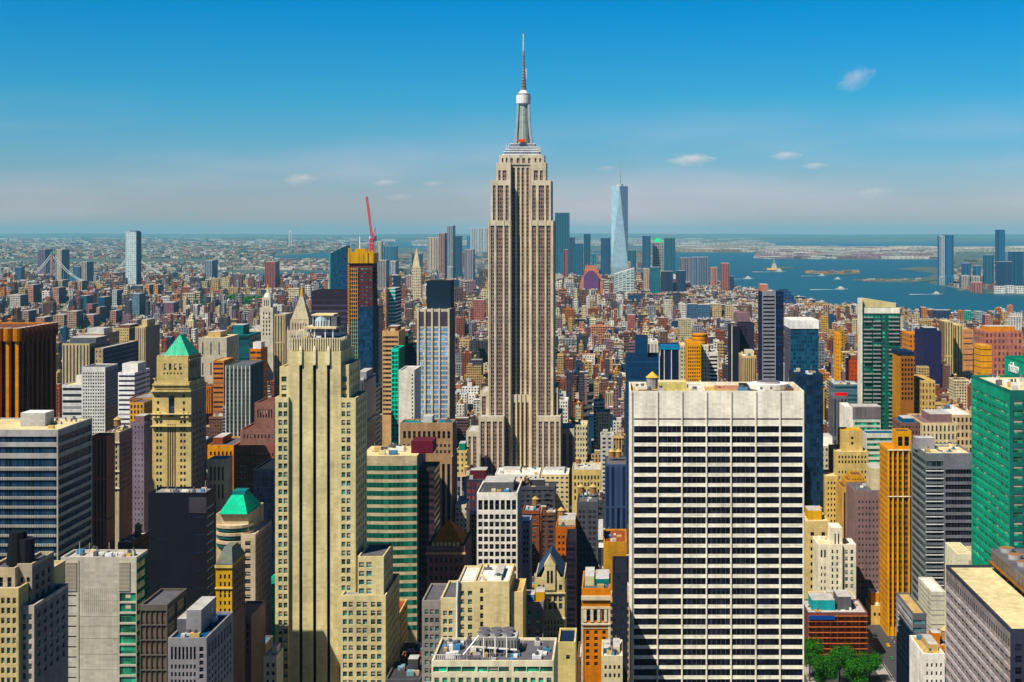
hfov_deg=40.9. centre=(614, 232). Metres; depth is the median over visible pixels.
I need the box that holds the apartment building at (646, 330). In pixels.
[643,320,649,338]
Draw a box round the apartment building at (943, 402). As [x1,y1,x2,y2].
[935,398,949,408]
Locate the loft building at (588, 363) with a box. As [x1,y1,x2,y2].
[582,357,591,378]
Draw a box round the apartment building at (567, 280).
[564,277,572,288]
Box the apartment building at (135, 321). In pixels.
[128,319,140,324]
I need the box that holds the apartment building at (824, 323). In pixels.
[820,316,827,331]
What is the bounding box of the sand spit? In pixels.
[853,277,936,282]
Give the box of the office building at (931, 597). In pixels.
[918,577,944,633]
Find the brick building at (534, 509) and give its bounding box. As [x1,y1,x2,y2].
[522,496,540,575]
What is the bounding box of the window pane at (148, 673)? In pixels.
[146,671,150,681]
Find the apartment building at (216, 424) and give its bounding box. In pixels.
[209,413,222,436]
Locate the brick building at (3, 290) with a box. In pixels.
[1,286,5,296]
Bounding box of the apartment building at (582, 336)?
[577,331,586,353]
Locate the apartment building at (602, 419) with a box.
[596,409,610,449]
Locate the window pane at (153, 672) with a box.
[152,671,155,681]
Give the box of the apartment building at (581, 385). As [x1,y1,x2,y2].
[578,371,583,410]
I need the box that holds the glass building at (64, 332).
[60,326,68,342]
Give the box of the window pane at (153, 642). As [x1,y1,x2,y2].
[152,641,155,653]
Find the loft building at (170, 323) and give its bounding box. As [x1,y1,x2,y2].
[168,320,173,329]
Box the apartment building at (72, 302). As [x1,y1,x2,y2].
[69,299,75,310]
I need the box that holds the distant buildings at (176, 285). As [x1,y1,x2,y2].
[0,269,1023,681]
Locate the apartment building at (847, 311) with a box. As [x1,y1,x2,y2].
[845,305,849,319]
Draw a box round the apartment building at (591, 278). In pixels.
[580,264,602,293]
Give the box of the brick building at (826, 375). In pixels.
[819,369,829,380]
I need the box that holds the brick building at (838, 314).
[837,308,840,320]
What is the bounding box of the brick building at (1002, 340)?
[974,325,1022,374]
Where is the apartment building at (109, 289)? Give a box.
[104,287,111,305]
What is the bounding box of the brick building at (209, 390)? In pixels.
[206,384,212,422]
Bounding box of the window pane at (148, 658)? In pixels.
[146,656,150,668]
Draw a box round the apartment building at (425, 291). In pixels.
[423,283,426,298]
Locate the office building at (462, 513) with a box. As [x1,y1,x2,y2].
[455,499,469,531]
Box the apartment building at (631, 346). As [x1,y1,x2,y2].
[629,337,634,352]
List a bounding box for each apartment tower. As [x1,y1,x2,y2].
[106,416,131,548]
[112,323,140,342]
[130,413,151,532]
[135,318,159,376]
[215,542,244,681]
[382,325,404,445]
[685,333,706,381]
[701,343,717,381]
[833,332,840,380]
[857,297,899,429]
[939,320,952,374]
[953,323,962,376]
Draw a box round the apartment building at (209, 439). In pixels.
[206,436,212,469]
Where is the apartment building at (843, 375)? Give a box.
[842,370,844,380]
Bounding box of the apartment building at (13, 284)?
[8,281,17,292]
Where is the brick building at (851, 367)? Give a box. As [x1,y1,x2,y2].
[845,354,856,381]
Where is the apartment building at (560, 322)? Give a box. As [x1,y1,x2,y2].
[558,315,561,330]
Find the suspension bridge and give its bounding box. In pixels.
[34,252,162,279]
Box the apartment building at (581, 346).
[579,340,582,353]
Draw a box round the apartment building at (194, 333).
[191,328,197,343]
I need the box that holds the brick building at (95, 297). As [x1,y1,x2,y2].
[82,293,96,302]
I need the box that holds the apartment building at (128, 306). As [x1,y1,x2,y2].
[125,300,131,314]
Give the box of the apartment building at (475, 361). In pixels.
[470,355,482,373]
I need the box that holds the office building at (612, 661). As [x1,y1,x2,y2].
[601,638,622,681]
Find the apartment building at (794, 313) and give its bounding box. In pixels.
[793,307,796,316]
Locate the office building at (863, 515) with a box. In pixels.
[846,464,879,608]
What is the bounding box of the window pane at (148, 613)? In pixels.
[146,611,150,623]
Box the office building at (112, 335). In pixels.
[80,327,118,344]
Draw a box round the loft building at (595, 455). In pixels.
[589,444,599,461]
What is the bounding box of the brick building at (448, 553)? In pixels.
[426,519,470,589]
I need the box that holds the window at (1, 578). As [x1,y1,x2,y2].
[0,577,2,586]
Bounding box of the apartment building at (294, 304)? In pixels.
[293,301,297,310]
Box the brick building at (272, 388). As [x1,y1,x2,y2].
[270,379,273,396]
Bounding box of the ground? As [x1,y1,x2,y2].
[0,246,1007,681]
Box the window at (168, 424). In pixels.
[168,424,168,485]
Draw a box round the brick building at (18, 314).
[15,308,20,321]
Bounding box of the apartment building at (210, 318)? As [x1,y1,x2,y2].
[208,311,212,326]
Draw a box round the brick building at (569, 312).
[564,307,574,325]
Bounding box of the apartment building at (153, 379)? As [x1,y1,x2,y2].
[150,376,156,389]
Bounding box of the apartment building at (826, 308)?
[823,304,828,314]
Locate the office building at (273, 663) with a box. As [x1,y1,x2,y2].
[264,642,282,681]
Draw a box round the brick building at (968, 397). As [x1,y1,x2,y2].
[967,382,970,409]
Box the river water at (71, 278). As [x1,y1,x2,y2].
[55,271,328,280]
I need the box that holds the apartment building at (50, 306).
[43,301,56,314]
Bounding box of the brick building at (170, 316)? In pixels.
[168,313,173,320]
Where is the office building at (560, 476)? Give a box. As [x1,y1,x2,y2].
[541,464,569,512]
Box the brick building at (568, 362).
[565,354,572,375]
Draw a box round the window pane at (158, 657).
[157,656,160,668]
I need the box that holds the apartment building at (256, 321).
[252,318,259,327]
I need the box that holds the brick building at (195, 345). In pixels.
[193,341,198,350]
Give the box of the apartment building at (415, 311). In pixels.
[414,303,419,319]
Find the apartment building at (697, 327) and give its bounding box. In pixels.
[693,321,701,332]
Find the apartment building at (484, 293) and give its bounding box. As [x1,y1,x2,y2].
[481,288,487,298]
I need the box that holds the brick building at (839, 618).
[804,590,867,658]
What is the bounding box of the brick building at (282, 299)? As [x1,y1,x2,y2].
[274,295,286,305]
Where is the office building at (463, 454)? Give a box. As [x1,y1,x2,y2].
[457,441,469,473]
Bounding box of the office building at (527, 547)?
[522,515,531,589]
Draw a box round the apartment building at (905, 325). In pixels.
[904,321,907,330]
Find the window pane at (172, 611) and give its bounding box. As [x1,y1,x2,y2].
[169,604,175,620]
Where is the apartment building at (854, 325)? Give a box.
[852,319,856,332]
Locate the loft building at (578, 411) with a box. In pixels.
[576,401,581,419]
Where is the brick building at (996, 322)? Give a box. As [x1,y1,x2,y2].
[993,320,999,324]
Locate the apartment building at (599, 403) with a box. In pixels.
[593,394,604,443]
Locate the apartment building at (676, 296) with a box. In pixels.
[672,292,680,304]
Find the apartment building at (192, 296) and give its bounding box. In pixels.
[183,293,195,303]
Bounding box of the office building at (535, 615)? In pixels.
[526,587,545,637]
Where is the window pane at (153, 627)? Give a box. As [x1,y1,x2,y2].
[152,626,155,638]
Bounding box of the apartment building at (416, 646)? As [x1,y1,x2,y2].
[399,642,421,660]
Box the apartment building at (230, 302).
[227,299,234,315]
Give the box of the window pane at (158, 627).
[157,626,160,638]
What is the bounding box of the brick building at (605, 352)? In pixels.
[601,350,609,373]
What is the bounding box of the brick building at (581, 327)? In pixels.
[578,321,584,332]
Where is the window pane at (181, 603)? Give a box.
[178,596,184,612]
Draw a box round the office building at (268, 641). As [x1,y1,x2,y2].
[265,635,272,652]
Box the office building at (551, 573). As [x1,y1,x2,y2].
[534,544,567,681]
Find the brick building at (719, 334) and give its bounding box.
[715,328,723,341]
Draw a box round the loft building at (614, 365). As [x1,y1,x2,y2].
[612,363,620,372]
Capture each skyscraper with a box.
[466,29,574,502]
[611,160,627,275]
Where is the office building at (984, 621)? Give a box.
[945,546,1023,681]
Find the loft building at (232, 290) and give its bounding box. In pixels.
[229,287,238,293]
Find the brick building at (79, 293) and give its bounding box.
[76,290,82,305]
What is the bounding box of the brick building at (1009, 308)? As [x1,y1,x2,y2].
[1007,304,1012,315]
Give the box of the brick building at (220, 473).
[208,455,232,513]
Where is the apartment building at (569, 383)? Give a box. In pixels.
[566,369,572,417]
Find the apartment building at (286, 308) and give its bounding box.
[283,305,289,311]
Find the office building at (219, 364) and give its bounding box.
[213,357,233,414]
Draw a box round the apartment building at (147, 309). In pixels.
[145,301,149,316]
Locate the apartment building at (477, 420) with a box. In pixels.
[475,412,479,425]
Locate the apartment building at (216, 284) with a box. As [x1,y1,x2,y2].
[213,278,219,290]
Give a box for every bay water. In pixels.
[383,242,1023,247]
[389,248,1023,316]
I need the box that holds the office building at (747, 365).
[739,349,755,381]
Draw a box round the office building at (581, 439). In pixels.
[575,419,587,461]
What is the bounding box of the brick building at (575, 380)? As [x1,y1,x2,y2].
[573,372,576,392]
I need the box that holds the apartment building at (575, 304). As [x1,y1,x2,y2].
[573,301,577,310]
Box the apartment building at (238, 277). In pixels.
[233,275,242,287]
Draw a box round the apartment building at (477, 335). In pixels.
[474,332,487,339]
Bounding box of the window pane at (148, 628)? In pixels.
[146,626,150,638]
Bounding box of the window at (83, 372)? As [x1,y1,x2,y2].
[83,372,116,433]
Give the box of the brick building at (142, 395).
[130,392,151,401]
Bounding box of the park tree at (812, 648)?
[804,637,824,680]
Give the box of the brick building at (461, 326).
[456,316,465,337]
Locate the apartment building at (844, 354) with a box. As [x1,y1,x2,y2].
[841,347,856,366]
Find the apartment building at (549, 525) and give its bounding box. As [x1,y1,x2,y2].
[541,505,556,556]
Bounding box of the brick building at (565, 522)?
[556,507,576,562]
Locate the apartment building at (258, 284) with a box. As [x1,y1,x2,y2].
[256,281,260,288]
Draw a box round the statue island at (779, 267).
[760,267,796,268]
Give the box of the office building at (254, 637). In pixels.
[245,601,264,681]
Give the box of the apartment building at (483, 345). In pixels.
[478,339,487,362]
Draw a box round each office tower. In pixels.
[0,322,57,417]
[0,410,91,559]
[62,335,109,384]
[82,364,117,434]
[92,433,114,548]
[95,340,137,372]
[148,480,215,608]
[150,334,205,489]
[216,488,270,634]
[225,360,263,435]
[233,324,260,359]
[250,341,267,397]
[254,458,274,576]
[274,312,292,396]
[275,313,398,681]
[287,286,310,362]
[311,289,349,334]
[360,368,375,448]
[367,437,439,642]
[376,383,379,445]
[378,306,383,413]
[388,287,400,325]
[391,345,404,444]
[399,366,420,443]
[405,329,412,365]
[408,343,416,365]
[417,280,454,418]
[466,467,489,509]
[477,476,521,577]
[566,529,576,627]
[577,484,598,653]
[626,335,660,519]
[629,371,803,681]
[648,339,657,352]
[658,343,679,379]
[728,321,753,381]
[735,311,749,323]
[758,284,783,381]
[784,317,818,381]
[789,368,822,511]
[880,428,910,635]
[892,348,914,416]
[911,436,970,600]
[915,326,940,387]
[971,372,1023,564]
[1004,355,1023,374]
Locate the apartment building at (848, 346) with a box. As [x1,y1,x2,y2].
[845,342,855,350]
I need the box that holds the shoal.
[900,267,936,273]
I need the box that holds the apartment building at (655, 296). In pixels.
[653,293,659,299]
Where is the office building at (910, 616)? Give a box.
[896,592,925,681]
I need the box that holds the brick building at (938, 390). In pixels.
[935,384,946,395]
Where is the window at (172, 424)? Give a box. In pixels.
[172,424,172,486]
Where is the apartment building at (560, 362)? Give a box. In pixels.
[557,351,563,374]
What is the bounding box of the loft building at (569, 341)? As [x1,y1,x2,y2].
[560,338,572,345]
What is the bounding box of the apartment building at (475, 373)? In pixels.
[464,363,483,390]
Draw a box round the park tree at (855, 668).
[843,657,868,681]
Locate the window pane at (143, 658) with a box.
[141,656,145,668]
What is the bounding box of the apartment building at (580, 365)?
[578,359,582,382]
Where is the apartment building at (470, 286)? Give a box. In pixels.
[465,280,475,295]
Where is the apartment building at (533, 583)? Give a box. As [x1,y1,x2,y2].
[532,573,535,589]
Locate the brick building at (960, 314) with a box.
[958,309,962,320]
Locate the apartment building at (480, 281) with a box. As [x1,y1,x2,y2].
[475,276,485,287]
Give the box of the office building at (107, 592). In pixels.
[61,542,147,681]
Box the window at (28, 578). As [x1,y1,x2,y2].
[2,577,31,681]
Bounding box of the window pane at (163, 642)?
[162,641,165,653]
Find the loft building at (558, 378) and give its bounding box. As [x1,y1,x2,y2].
[556,375,564,389]
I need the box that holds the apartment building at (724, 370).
[722,362,727,380]
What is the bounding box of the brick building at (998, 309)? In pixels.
[995,307,1000,321]
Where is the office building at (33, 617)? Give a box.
[0,530,67,681]
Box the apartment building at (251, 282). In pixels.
[248,276,254,288]
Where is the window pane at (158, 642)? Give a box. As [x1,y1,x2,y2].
[157,641,160,653]
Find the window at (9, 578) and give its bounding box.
[8,577,11,586]
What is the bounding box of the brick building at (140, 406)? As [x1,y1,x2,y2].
[130,398,151,422]
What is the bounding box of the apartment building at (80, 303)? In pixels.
[78,298,83,308]
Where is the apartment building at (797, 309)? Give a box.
[792,305,799,316]
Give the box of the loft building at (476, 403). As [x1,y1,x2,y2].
[473,393,479,415]
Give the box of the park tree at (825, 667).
[810,653,837,681]
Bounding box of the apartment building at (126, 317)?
[123,314,132,323]
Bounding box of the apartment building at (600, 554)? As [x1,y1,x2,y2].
[599,543,602,566]
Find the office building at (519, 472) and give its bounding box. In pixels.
[495,466,540,480]
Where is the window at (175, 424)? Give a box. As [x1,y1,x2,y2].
[175,424,175,486]
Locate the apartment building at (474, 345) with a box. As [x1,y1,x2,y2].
[469,338,480,357]
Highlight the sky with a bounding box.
[0,0,1023,233]
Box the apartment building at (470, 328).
[469,322,472,336]
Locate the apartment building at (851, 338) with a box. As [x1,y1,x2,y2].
[847,333,855,349]
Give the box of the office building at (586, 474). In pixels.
[572,457,600,513]
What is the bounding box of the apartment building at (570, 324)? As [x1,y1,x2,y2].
[569,317,572,331]
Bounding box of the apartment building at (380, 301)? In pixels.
[379,298,382,305]
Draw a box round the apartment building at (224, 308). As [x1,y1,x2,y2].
[222,303,225,314]
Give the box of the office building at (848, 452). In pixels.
[823,427,867,522]
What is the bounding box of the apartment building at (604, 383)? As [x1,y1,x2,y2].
[599,376,612,403]
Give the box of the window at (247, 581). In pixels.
[245,579,250,583]
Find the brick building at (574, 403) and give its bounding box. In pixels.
[572,399,582,419]
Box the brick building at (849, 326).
[845,322,851,332]
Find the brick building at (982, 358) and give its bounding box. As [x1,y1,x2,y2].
[974,343,991,374]
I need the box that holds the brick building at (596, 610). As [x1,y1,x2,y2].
[581,567,610,681]
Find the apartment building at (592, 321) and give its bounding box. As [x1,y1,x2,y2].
[590,317,595,325]
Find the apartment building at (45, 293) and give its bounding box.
[42,290,51,301]
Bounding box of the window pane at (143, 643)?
[141,641,145,653]
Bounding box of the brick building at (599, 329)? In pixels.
[591,324,604,347]
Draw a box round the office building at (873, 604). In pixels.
[866,588,879,624]
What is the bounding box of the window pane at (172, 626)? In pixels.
[169,618,175,635]
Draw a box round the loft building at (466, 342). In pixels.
[460,337,469,351]
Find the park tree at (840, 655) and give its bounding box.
[829,643,857,681]
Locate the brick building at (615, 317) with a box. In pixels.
[614,308,616,325]
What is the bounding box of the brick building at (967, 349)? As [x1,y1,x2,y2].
[963,327,972,372]
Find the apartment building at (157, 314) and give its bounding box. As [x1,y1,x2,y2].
[154,306,160,320]
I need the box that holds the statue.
[767,258,781,269]
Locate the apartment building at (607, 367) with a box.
[605,353,608,379]
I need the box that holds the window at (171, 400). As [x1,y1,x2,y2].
[169,398,173,416]
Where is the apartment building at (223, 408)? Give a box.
[222,405,224,432]
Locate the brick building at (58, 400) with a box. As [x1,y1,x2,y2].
[56,384,61,417]
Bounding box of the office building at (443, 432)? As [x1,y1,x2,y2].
[400,414,456,528]
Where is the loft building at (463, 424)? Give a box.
[455,416,469,438]
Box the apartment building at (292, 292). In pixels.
[288,288,300,299]
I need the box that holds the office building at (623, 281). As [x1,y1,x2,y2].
[614,268,633,292]
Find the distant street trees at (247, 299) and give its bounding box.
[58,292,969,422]
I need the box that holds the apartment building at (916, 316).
[914,311,919,323]
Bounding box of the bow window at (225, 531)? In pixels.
[216,520,253,546]
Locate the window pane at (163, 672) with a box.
[162,671,165,681]
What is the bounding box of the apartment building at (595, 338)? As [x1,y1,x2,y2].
[593,332,597,348]
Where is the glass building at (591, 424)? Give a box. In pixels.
[588,411,612,453]
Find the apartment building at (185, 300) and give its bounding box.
[183,296,188,311]
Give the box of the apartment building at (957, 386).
[949,373,968,409]
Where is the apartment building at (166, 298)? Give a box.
[162,296,170,302]
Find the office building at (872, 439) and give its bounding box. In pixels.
[863,430,891,464]
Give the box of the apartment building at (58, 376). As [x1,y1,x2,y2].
[56,370,61,384]
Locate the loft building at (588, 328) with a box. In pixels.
[586,325,590,337]
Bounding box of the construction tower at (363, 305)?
[347,237,378,382]
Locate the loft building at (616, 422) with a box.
[613,417,620,432]
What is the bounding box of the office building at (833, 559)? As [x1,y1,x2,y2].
[812,523,855,597]
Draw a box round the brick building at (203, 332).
[200,327,206,336]
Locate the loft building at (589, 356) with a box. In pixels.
[582,351,594,373]
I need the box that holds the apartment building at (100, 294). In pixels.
[92,292,105,302]
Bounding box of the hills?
[0,233,1023,241]
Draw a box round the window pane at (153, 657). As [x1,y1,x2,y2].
[152,656,155,668]
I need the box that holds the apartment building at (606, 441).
[600,429,612,494]
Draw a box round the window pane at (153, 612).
[152,611,155,623]
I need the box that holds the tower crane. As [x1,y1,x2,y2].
[366,196,376,252]
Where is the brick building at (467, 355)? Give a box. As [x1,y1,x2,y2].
[462,350,472,379]
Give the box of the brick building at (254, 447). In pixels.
[234,397,274,494]
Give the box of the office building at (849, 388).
[829,379,856,403]
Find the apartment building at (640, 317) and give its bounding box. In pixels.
[637,312,647,328]
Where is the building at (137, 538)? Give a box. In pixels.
[117,522,147,548]
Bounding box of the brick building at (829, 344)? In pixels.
[827,336,832,352]
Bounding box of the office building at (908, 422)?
[892,415,919,442]
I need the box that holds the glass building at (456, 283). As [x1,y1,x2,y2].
[451,279,459,287]
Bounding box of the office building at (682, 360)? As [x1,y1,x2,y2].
[679,342,684,379]
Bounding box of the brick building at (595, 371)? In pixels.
[593,365,597,378]
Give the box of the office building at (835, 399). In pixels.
[828,392,847,443]
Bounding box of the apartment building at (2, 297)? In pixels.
[0,295,6,307]
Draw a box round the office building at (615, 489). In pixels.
[605,449,626,536]
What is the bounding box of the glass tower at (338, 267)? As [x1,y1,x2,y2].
[329,245,349,288]
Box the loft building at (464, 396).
[456,389,467,409]
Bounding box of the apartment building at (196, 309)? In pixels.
[193,304,199,316]
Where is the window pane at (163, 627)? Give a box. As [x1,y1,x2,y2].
[162,626,165,638]
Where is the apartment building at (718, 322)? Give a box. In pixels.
[716,317,719,329]
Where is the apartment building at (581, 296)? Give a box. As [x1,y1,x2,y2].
[579,288,583,305]
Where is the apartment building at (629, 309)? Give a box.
[627,304,632,313]
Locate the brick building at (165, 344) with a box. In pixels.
[161,337,168,351]
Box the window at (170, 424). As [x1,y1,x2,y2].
[170,424,170,486]
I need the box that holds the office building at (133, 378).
[118,361,149,426]
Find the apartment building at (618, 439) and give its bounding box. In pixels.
[613,431,624,455]
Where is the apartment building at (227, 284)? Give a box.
[225,280,230,290]
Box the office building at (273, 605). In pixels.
[271,574,274,644]
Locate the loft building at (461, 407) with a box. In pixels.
[456,398,465,415]
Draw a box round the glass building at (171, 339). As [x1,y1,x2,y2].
[161,333,174,347]
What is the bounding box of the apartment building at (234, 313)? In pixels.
[231,309,238,318]
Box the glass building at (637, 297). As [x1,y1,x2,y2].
[628,294,640,306]
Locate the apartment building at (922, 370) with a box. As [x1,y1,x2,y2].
[916,366,928,377]
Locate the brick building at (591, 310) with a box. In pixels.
[588,308,597,315]
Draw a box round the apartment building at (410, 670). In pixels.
[385,655,421,681]
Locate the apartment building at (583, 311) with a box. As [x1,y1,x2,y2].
[582,305,585,318]
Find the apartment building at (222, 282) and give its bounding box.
[220,277,229,288]
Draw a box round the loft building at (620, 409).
[608,402,623,416]
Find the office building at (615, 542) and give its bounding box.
[598,519,626,589]
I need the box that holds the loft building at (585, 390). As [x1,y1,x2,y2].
[584,376,586,404]
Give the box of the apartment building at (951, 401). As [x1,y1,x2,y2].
[949,397,958,407]
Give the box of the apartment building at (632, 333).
[630,329,635,340]
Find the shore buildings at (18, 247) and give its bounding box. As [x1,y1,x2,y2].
[0,236,1023,290]
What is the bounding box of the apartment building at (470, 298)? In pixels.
[467,294,473,302]
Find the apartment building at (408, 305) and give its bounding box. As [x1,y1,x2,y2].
[405,302,412,308]
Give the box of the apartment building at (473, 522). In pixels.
[470,510,476,564]
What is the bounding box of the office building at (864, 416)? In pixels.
[839,402,880,429]
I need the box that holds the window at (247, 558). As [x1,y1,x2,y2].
[245,556,250,560]
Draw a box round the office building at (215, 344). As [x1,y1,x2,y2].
[199,330,238,383]
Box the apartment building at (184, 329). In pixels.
[179,325,191,337]
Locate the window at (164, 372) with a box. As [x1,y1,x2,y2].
[164,372,185,486]
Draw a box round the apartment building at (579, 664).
[577,641,580,681]
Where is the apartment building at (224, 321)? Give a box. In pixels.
[219,316,230,329]
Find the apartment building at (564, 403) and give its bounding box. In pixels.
[559,396,568,422]
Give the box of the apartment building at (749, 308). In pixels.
[747,303,751,318]
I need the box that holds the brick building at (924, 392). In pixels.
[914,375,934,413]
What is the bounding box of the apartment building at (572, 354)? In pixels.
[564,351,575,368]
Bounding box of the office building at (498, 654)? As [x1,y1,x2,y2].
[431,627,556,681]
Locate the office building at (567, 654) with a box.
[558,628,576,681]
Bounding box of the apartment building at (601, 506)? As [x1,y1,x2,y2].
[599,490,604,527]
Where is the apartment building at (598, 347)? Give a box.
[594,341,605,353]
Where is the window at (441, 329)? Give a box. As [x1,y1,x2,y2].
[433,328,447,417]
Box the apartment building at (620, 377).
[616,373,624,397]
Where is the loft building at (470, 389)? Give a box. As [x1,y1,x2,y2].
[462,382,479,412]
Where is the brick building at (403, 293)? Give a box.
[401,288,406,298]
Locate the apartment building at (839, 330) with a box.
[833,328,844,350]
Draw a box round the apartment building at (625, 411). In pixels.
[624,389,625,435]
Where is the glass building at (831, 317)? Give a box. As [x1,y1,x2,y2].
[824,313,835,329]
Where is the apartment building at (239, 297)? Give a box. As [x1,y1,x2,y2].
[236,293,242,304]
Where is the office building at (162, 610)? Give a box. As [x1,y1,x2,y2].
[140,588,186,681]
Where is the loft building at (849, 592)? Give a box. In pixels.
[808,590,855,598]
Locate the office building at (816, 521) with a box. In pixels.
[804,505,828,598]
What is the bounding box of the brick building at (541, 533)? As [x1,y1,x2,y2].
[541,507,542,559]
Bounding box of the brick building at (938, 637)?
[929,626,944,652]
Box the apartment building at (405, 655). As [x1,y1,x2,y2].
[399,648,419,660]
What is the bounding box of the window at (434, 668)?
[433,667,446,670]
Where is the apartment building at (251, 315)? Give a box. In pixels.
[248,310,254,324]
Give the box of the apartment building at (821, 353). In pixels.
[819,338,824,367]
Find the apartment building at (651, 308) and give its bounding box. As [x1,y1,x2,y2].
[646,305,655,317]
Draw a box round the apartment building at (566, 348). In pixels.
[565,342,568,352]
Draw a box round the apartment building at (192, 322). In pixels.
[188,313,196,328]
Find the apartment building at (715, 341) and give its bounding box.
[713,338,718,349]
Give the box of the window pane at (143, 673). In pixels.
[141,671,145,681]
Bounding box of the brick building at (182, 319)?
[180,315,184,326]
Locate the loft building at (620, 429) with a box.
[617,426,623,432]
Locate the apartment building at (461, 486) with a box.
[457,465,469,500]
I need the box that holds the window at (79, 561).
[79,561,79,681]
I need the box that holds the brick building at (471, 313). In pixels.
[470,306,472,321]
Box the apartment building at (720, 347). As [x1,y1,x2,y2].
[717,341,723,361]
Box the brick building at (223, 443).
[208,433,239,489]
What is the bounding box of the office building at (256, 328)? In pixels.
[250,325,259,331]
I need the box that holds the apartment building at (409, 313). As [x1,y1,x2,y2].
[405,308,413,321]
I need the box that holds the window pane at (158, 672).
[157,671,160,681]
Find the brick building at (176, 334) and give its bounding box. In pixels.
[173,331,187,339]
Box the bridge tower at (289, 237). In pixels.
[289,230,291,244]
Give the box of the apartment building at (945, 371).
[941,359,949,388]
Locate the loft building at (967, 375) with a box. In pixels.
[963,372,972,379]
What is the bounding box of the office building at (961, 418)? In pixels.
[937,404,970,451]
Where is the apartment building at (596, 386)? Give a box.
[594,377,598,396]
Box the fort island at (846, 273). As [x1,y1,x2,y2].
[804,271,862,274]
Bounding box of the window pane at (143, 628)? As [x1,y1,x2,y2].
[141,626,145,638]
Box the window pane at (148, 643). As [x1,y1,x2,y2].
[146,641,150,653]
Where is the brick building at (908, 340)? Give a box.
[902,331,914,374]
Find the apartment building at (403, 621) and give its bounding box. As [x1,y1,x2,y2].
[399,599,407,658]
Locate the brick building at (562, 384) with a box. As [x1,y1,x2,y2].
[560,376,565,390]
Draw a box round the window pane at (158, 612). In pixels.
[157,611,160,623]
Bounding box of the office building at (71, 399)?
[62,374,81,417]
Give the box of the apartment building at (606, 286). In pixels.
[604,281,608,292]
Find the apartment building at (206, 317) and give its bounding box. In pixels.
[202,313,214,326]
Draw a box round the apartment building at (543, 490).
[522,475,555,509]
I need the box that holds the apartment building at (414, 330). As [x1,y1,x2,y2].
[409,326,416,339]
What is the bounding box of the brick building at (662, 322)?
[658,318,665,329]
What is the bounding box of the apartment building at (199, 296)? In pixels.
[195,290,201,303]
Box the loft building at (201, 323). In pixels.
[197,317,205,328]
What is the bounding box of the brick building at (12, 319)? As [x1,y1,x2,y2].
[8,316,15,321]
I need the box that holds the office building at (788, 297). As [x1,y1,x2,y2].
[779,289,795,304]
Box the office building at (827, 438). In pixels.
[823,433,832,468]
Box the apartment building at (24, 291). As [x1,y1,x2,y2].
[20,289,27,293]
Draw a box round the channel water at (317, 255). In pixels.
[273,253,329,258]
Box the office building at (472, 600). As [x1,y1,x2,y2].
[422,564,525,681]
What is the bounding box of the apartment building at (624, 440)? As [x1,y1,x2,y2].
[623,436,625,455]
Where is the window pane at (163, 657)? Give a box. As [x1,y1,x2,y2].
[162,656,165,668]
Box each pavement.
[804,664,815,681]
[868,641,892,681]
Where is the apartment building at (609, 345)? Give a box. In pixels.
[606,338,613,354]
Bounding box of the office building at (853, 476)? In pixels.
[836,471,865,537]
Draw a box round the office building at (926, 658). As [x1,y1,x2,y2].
[909,634,944,681]
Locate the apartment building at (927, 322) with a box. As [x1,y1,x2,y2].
[919,319,931,325]
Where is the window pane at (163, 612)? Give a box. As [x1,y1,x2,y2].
[162,611,165,623]
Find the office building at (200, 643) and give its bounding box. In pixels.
[168,596,232,681]
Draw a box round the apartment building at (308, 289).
[305,284,310,296]
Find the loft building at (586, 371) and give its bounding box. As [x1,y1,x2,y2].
[584,366,588,391]
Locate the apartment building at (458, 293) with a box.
[454,287,462,302]
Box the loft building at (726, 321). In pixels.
[724,319,732,330]
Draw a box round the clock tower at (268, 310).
[260,285,276,384]
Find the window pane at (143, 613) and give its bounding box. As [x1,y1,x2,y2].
[141,611,145,623]
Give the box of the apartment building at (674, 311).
[673,304,675,318]
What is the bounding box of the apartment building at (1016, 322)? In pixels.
[1008,315,1022,330]
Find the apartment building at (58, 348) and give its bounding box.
[56,343,61,360]
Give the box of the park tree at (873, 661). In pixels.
[858,650,883,681]

